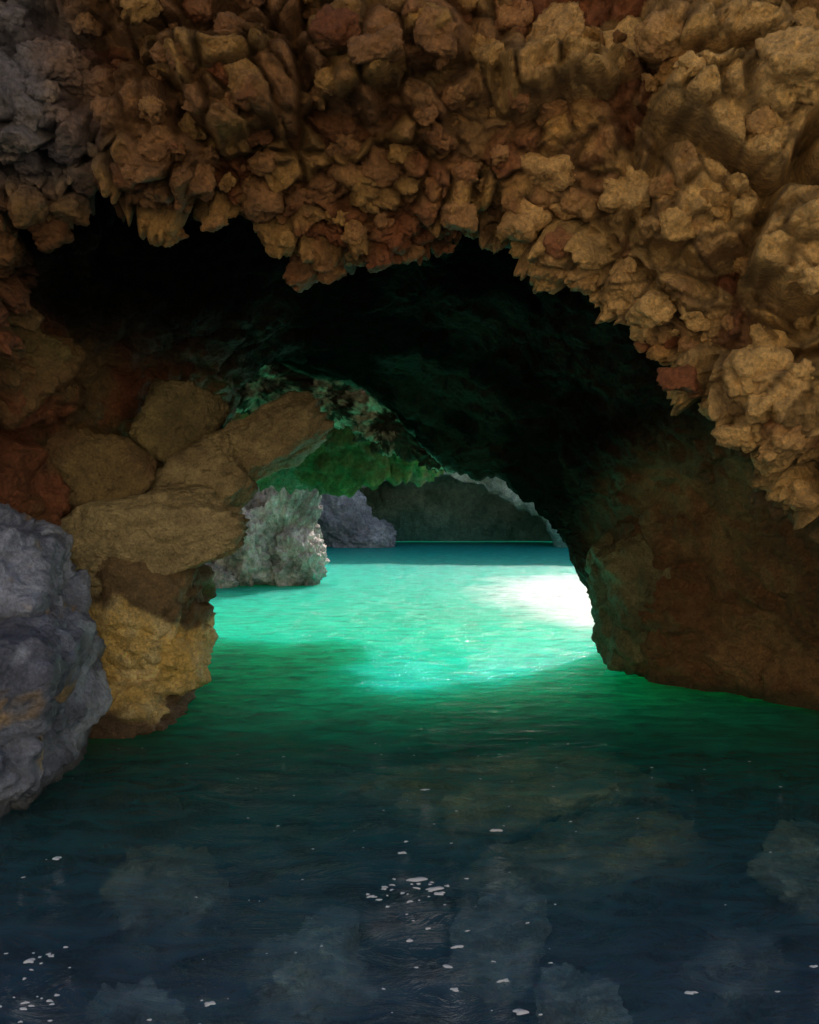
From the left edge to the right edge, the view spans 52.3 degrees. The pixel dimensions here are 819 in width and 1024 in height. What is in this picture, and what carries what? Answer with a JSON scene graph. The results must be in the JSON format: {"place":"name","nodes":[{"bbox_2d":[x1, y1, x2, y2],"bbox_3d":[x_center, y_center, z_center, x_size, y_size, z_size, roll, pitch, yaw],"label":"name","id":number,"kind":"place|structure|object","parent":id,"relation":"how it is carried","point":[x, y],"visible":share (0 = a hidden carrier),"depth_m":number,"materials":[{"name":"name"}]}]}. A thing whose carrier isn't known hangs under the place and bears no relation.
{"place":"outdoors","nodes":[
{"label":"outdoors","id":0,"kind":"place"},
{"bbox_2d":[0,0,818,922],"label":"sea cave rock arch","id":1,"kind":"structure","parent":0,"point":[554,404],"depth_m":6.40,"materials":[{"name":"brown stone"}]},
{"bbox_2d":[0,326,85,430],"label":"wall boulder","id":2,"kind":"object","parent":1,"relation":"attached to","point":[55,362],"depth_m":6.21,"materials":[{"name":"stone"}]},
{"bbox_2d":[60,390,333,596],"bbox_3d":[-1.965,-0.196,7.394,2.697,1.969,1.521,0,0,-28],"label":"leaning boulder","id":3,"kind":"object","parent":1,"relation":"attached to","point":[184,512],"visible":0.91,"depth_m":6.99,"materials":[{"name":"stone"}]},
{"bbox_2d":[43,427,156,512],"bbox_3d":[-2.714,-0.326,7.222,1.028,0.805,0.652,0,0,-19],"label":"rounded boulder","id":4,"kind":"object","parent":3,"relation":"on","point":[89,464],"visible":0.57,"depth_m":6.98,"materials":[{"name":"stone"}]},
{"bbox_2d":[129,378,229,468],"bbox_3d":[-2.124,-0.746,7.751,0.896,0.989,0.644,0,0,-10],"label":"rounded boulder","id":5,"kind":"object","parent":3,"relation":"on","point":[172,416],"visible":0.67,"depth_m":7.49,"materials":[{"name":"stone"}]},
{"bbox_2d":[231,412,444,497],"bbox_3d":[-2.300,-2.454,14.579,6.976,4.425,2.469,0,0,0],"label":"mossy hanging rock","id":6,"kind":"object","parent":1,"relation":"hanging from","point":[339,463],"visible":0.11,"depth_m":13.91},
{"bbox_2d":[236,361,456,473],"bbox_3d":[-1.099,-1.532,12.169,4.023,1.967,1.495,0,0,-8],"label":"pale cave rock","id":7,"kind":"object","parent":1,"relation":"attached to","point":[363,414],"visible":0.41,"depth_m":11.81,"materials":[{"name":"stone"}]},
{"bbox_2d":[0,0,818,511],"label":"conglomerate stones","id":8,"kind":"object","parent":1,"relation":"on","point":[788,54],"visible":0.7,"depth_m":4.81,"materials":[{"name":"brown stone"}]},
{"bbox_2d":[584,531,670,674],"bbox_3d":[2.791,0.886,9.348,1.592,1.886,1.556,0,0,-10],"label":"mossy buttress rock","id":9,"kind":"object","parent":1,"relation":"attached to","point":[624,576],"visible":0.34,"depth_m":8.90,"materials":[{"name":"stone"}]},
{"bbox_2d":[0,541,818,1023],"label":"sea water","id":10,"kind":"structure","parent":0,"point":[408,639],"depth_m":9.07,"materials":[{"name":"teal liquid"}]},
{"bbox_2d":[0,503,112,852],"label":"grey basalt rock","id":11,"kind":"object","parent":10,"relation":"in","point":[56,698],"visible":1,"depth_m":5.46,"materials":[{"name":"grey stone"}]},
{"bbox_2d":[85,556,217,762],"bbox_3d":[-2.573,1.202,7.316,1.624,1.970,1.570,0,0,0],"label":"ochre stained rock","id":12,"kind":"object","parent":10,"relation":"in","point":[157,634],"visible":0.63,"depth_m":6.82,"materials":[{"name":"stone"}]},
{"bbox_2d":[204,485,329,587],"bbox_3d":[-3.892,0.350,21.526,3.810,4.694,3.850,0,0,0],"label":"jagged sea rock","id":13,"kind":"object","parent":10,"relation":"in","point":[284,545],"visible":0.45,"depth_m":20.51,"materials":[{"name":"grey stone"}]},
{"bbox_2d":[317,490,396,547],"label":"sloping sea rock","id":14,"kind":"object","parent":10,"relation":"in","point":[344,521],"visible":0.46,"depth_m":42.26,"materials":[{"name":"grey stone"}]},
{"bbox_2d":[0,743,817,1023],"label":"sea foam","id":15,"kind":"object","parent":10,"relation":"on","point":[517,1011],"visible":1,"depth_m":3.45,"materials":[{"name":"white"}]},
{"bbox_2d":[80,746,818,1023],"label":"submerged stones","id":16,"kind":"object","parent":10,"relation":"in","point":[113,1007],"visible":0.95,"depth_m":4.57,"materials":[{"name":"grey stone"}]},
{"bbox_2d":[360,472,566,546],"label":"back cave rock","id":17,"kind":"object","parent":10,"relation":"in","point":[451,507],"visible":0.07,"depth_m":50.65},
{"bbox_2d":[0,728,818,1023],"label":"seabed","id":18,"kind":"structure","parent":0,"point":[407,956],"depth_m":8.55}
]}

